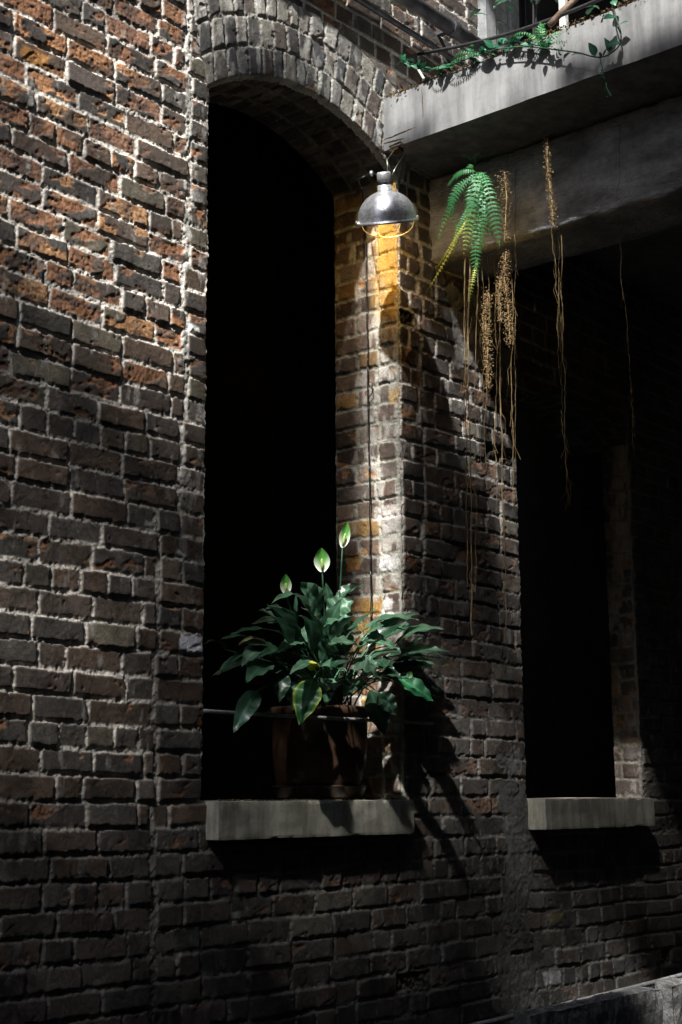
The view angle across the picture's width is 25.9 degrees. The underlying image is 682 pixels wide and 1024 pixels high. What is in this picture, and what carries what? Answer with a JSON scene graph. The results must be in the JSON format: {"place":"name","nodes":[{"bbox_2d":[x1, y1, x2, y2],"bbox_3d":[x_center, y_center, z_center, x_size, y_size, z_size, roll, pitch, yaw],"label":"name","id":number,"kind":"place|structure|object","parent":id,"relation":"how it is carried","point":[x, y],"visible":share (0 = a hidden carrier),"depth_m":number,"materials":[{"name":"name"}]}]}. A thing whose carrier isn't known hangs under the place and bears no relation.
{"place":"outdoors","nodes":[
{"label":"outdoors","id":0,"kind":"place"},
{"bbox_2d":[470,973,681,1023],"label":"handrail pipe","id":1,"kind":"object","parent":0,"point":[511,1016],"visible":0.41,"depth_m":5.77,"materials":[{"name":"grey metal"}]},
{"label":"ground","id":2,"kind":"structure","parent":0,"visible":0},
{"bbox_2d":[0,0,681,1023],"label":"brick building","id":3,"kind":"structure","parent":2,"relation":"on","point":[196,358],"depth_m":5.69,"materials":[{"name":"brick"}]},
{"bbox_2d":[267,705,367,798],"bbox_3d":[-0.080,0.881,5.416,0.381,0.328,0.381,-9,-14,39],"label":"plant pot","id":4,"kind":"object","parent":3,"relation":"on","point":[317,759],"visible":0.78,"depth_m":5.27,"materials":[{"name":"brown ceramic"}]},
{"bbox_2d":[205,522,448,734],"bbox_3d":[-0.023,0.396,5.192,0.448,0.788,1.298,-9,-14,39],"label":"peace lily","id":5,"kind":"object","parent":4,"relation":"in","point":[326,639],"visible":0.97,"depth_m":5.18,"materials":[{"name":"green plant"}]},
{"bbox_2d":[358,171,381,620],"bbox_3d":[0.100,-0.475,5.625,0.082,1.771,0.448,1,-11,-5],"label":"power cord","id":6,"kind":"object","parent":3,"relation":"attached to","point":[371,173],"visible":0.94,"depth_m":5.80,"materials":[{"name":"rubber"}]},
{"bbox_2d":[354,0,465,67],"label":"pipe","id":7,"kind":"object","parent":3,"relation":"attached to","point":[400,25],"visible":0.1,"depth_m":6.02,"materials":[{"name":"black metal"}]},
{"bbox_2d":[394,0,499,58],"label":"pipe","id":8,"kind":"object","parent":3,"relation":"attached to","point":[452,28],"visible":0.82,"depth_m":6.18,"materials":[{"name":"grey metal"}]},
{"bbox_2d":[417,0,601,55],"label":"railing cable","id":9,"kind":"object","parent":3,"relation":"attached to","point":[575,9],"visible":0.95,"depth_m":5.82,"materials":[{"name":"black metal"}]},
{"bbox_2d":[383,0,681,306],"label":"concrete balcony","id":10,"kind":"structure","parent":3,"relation":"attached to","point":[517,105],"depth_m":5.64,"materials":[{"name":"grey concrete"}]},
{"bbox_2d":[355,141,418,237],"bbox_3d":[0.198,-1.250,5.664,0.233,0.464,0.300,-9,-14,39],"label":"hanging lamp","id":11,"kind":"object","parent":10,"relation":"hanging from","point":[385,204],"visible":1,"depth_m":5.53,"materials":[{"name":"aluminium"},{"name":"galvanised wire"},{"name":"glass"}]},
{"bbox_2d":[417,69,424,79],"bbox_3d":[0.314,-1.729,5.845,0.010,0.069,0.048,7,-13,-35],"label":"stick","id":12,"kind":"object","parent":10,"relation":"on","point":[421,74],"visible":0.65,"depth_m":5.83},
{"bbox_2d":[426,152,502,306],"bbox_3d":[0.449,-1.084,5.656,0.363,0.632,0.120,-9,-14,39],"label":"fern","id":13,"kind":"object","parent":10,"relation":"hanging from","point":[481,176],"visible":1,"depth_m":5.60,"materials":[{"name":"green plant"}]},
{"bbox_2d":[480,289,493,388],"bbox_3d":[0.547,-0.650,5.541,0.062,0.401,0.067,1,-11,-7],"label":"dried vine","id":14,"kind":"object","parent":13,"relation":"hanging from","point":[487,342],"visible":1,"depth_m":5.54,"materials":[{"name":"brown plant"}]},
{"bbox_2d":[460,257,471,434],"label":"hanging root","id":15,"kind":"object","parent":10,"relation":"hanging from","point":[467,350],"visible":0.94,"depth_m":5.92,"materials":[{"name":"brown plant"}]},
{"bbox_2d":[461,257,471,584],"bbox_3d":[0.494,-0.370,5.841,0.032,1.327,0.033,-9,-14,39],"label":"hanging root","id":16,"kind":"object","parent":10,"relation":"hanging from","point":[465,410],"visible":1,"depth_m":5.85,"materials":[{"name":"brown plant"}]},
{"bbox_2d":[464,257,476,634],"bbox_3d":[0.510,-0.276,5.839,0.047,1.522,0.026,-8,-13,35],"label":"hanging root","id":17,"kind":"object","parent":10,"relation":"hanging from","point":[470,577],"visible":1,"depth_m":5.85,"materials":[{"name":"brown plant"}]},
{"bbox_2d":[397,36,552,76],"bbox_3d":[0.463,-1.764,5.658,0.121,0.280,0.807,10,-15,-43],"label":"ivy vine","id":18,"kind":"object","parent":10,"relation":"attached to","point":[418,65],"visible":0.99,"depth_m":5.62,"materials":[{"name":"green plant"}]},
{"bbox_2d":[473,257,480,593],"bbox_3d":[0.540,-0.357,5.857,0.058,1.367,0.021,-9,-14,39],"label":"hanging root","id":19,"kind":"object","parent":10,"relation":"hanging from","point":[475,422],"visible":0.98,"depth_m":5.86,"materials":[{"name":"brown plant"}]},
{"bbox_2d":[429,32,534,71],"bbox_3d":[0.522,-1.744,5.582,0.491,0.063,0.035,-9,-14,39],"label":"fern","id":20,"kind":"object","parent":10,"relation":"attached to","point":[473,53],"visible":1,"depth_m":5.61,"materials":[{"name":"green plant"}]},
{"bbox_2d":[481,257,484,406],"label":"hanging root","id":21,"kind":"object","parent":10,"relation":"hanging from","point":[482,327],"visible":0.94,"depth_m":5.91,"materials":[{"name":"brown plant"}]},
{"bbox_2d":[482,254,492,466],"bbox_3d":[0.581,-0.617,5.890,0.056,0.901,0.024,-5,-12,24],"label":"hanging root","id":22,"kind":"object","parent":10,"relation":"hanging from","point":[486,358],"visible":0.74,"depth_m":5.88,"materials":[{"name":"brown plant"}]},
{"bbox_2d":[490,255,497,507],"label":"hanging root","id":23,"kind":"object","parent":10,"relation":"hanging from","point":[496,376],"visible":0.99,"depth_m":5.88,"materials":[{"name":"brown plant"}]},
{"bbox_2d":[494,275,507,322],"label":"dried vine","id":24,"kind":"object","parent":10,"relation":"hanging from","point":[499,302],"visible":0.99,"depth_m":5.55,"materials":[{"name":"brown plant"}]},
{"bbox_2d":[497,255,508,643],"bbox_3d":[0.638,-0.294,5.837,0.038,1.625,0.020,-5,-12,21],"label":"hanging root","id":25,"kind":"object","parent":10,"relation":"hanging from","point":[502,436],"visible":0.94,"depth_m":5.84,"materials":[{"name":"brown plant"}]},
{"bbox_2d":[497,250,514,346],"bbox_3d":[0.614,-0.796,5.510,0.068,0.380,0.066,-1,-11,1],"label":"dried vine","id":26,"kind":"object","parent":10,"relation":"hanging from","point":[506,292],"visible":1,"depth_m":5.51,"materials":[{"name":"brown plant"}]},
{"bbox_2d":[495,170,518,241],"bbox_3d":[0.625,-1.160,5.615,0.085,0.302,0.085,-9,-14,39],"label":"dried vine","id":27,"kind":"object","parent":10,"relation":"hanging from","point":[506,198],"visible":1,"depth_m":5.61,"materials":[{"name":"brown plant"}]},
{"bbox_2d":[503,153,511,234],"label":"hanging root","id":28,"kind":"object","parent":10,"relation":"hanging from","point":[507,194],"visible":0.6,"depth_m":5.83,"materials":[{"name":"brown plant"}]},
{"bbox_2d":[510,168,517,504],"bbox_3d":[0.673,-0.688,5.710,0.058,1.340,0.030,-9,-14,39],"label":"hanging root","id":29,"kind":"object","parent":10,"relation":"hanging from","point":[514,345],"visible":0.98,"depth_m":5.70,"materials":[{"name":"brown plant"}]},
{"bbox_2d":[508,256,520,500],"bbox_3d":[0.680,-0.543,5.833,0.050,1.099,0.018,-5,-12,22],"label":"hanging root","id":30,"kind":"object","parent":10,"relation":"hanging from","point":[511,375],"visible":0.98,"depth_m":5.84,"materials":[{"name":"brown plant"}]},
{"bbox_2d":[470,0,598,36],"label":"balcony shrub","id":31,"kind":"object","parent":10,"relation":"on","point":[510,7],"visible":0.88,"depth_m":6.01,"materials":[{"name":"green plant"}]},
{"bbox_2d":[528,22,566,47],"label":"fern","id":32,"kind":"object","parent":10,"relation":"on","point":[542,39],"visible":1,"depth_m":5.39,"materials":[{"name":"green plant"}]},
{"bbox_2d":[542,137,557,227],"bbox_3d":[0.772,-1.218,5.482,0.051,0.388,0.048,-9,-14,39],"label":"dried vine","id":33,"kind":"object","parent":10,"relation":"hanging from","point":[550,186],"visible":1,"depth_m":5.48,"materials":[{"name":"brown plant"}]},
{"bbox_2d":[545,136,554,240],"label":"hanging root","id":34,"kind":"object","parent":10,"relation":"hanging from","point":[549,187],"visible":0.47,"depth_m":5.69,"materials":[{"name":"brown plant"}]},
{"bbox_2d":[479,0,628,58],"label":"ivy tendril","id":35,"kind":"object","parent":10,"relation":"hanging from","point":[593,50],"visible":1,"depth_m":5.23,"materials":[{"name":"green plant"}]},
{"bbox_2d":[597,52,611,96],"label":"hanging ivy","id":36,"kind":"object","parent":35,"relation":"hanging from","point":[600,63],"visible":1,"depth_m":5.21,"materials":[{"name":"green plant"}]},
{"bbox_2d":[552,230,561,345],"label":"hanging root","id":37,"kind":"object","parent":10,"relation":"hanging from","point":[555,286],"visible":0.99,"depth_m":5.64,"materials":[{"name":"brown plant"}]},
{"bbox_2d":[557,233,564,407],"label":"hanging root","id":38,"kind":"object","parent":10,"relation":"hanging from","point":[558,306],"visible":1,"depth_m":5.65,"materials":[{"name":"brown plant"}]},
{"bbox_2d":[547,0,577,27],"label":"branch","id":39,"kind":"object","parent":10,"relation":"on","point":[556,17],"visible":1,"depth_m":5.66,"materials":[{"name":"brown plant"}]},
{"bbox_2d":[558,0,568,28],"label":"balcony post","id":40,"kind":"object","parent":10,"relation":"on","point":[563,19],"visible":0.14,"depth_m":5.89,"materials":[{"name":"white paint"}]},
{"bbox_2d":[560,228,567,476],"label":"hanging root","id":41,"kind":"object","parent":10,"relation":"hanging from","point":[562,348],"visible":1,"depth_m":5.59,"materials":[{"name":"brown plant"}]},
{"bbox_2d":[559,411,571,505],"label":"hanging root","id":42,"kind":"object","parent":41,"relation":"hanging from","point":[566,467],"visible":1,"depth_m":5.51,"materials":[{"name":"brown plant"}]},
{"bbox_2d":[615,130,624,217],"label":"hanging root","id":43,"kind":"object","parent":10,"relation":"hanging from","point":[619,167],"visible":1,"depth_m":5.49,"materials":[{"name":"brown plant"}]},
{"bbox_2d":[618,215,635,447],"bbox_3d":[1.052,-0.670,5.468,0.044,0.959,0.024,-9,-14,39],"label":"hanging root","id":44,"kind":"object","parent":10,"relation":"hanging from","point":[626,333],"visible":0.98,"depth_m":5.47,"materials":[{"name":"brown plant"}]},
{"bbox_2d":[477,0,621,60],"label":"balcony door","id":45,"kind":"structure","parent":3,"relation":"attached to","point":[490,26],"depth_m":6.76,"materials":[{"name":"white wood"}]},
{"bbox_2d":[519,0,621,45],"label":"door panel","id":46,"kind":"structure","parent":45,"relation":"in","point":[546,8],"depth_m":6.98,"materials":[{"name":"black"}]},
{"bbox_2d":[514,987,662,1023],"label":"concrete block","id":47,"kind":"structure","parent":2,"relation":"on","point":[640,1005],"depth_m":5.15,"materials":[{"name":"grey concrete"}]},
{"bbox_2d":[655,978,681,1023],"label":"concrete block","id":48,"kind":"structure","parent":2,"relation":"on","point":[671,990],"depth_m":5.57,"materials":[{"name":"grey concrete"}]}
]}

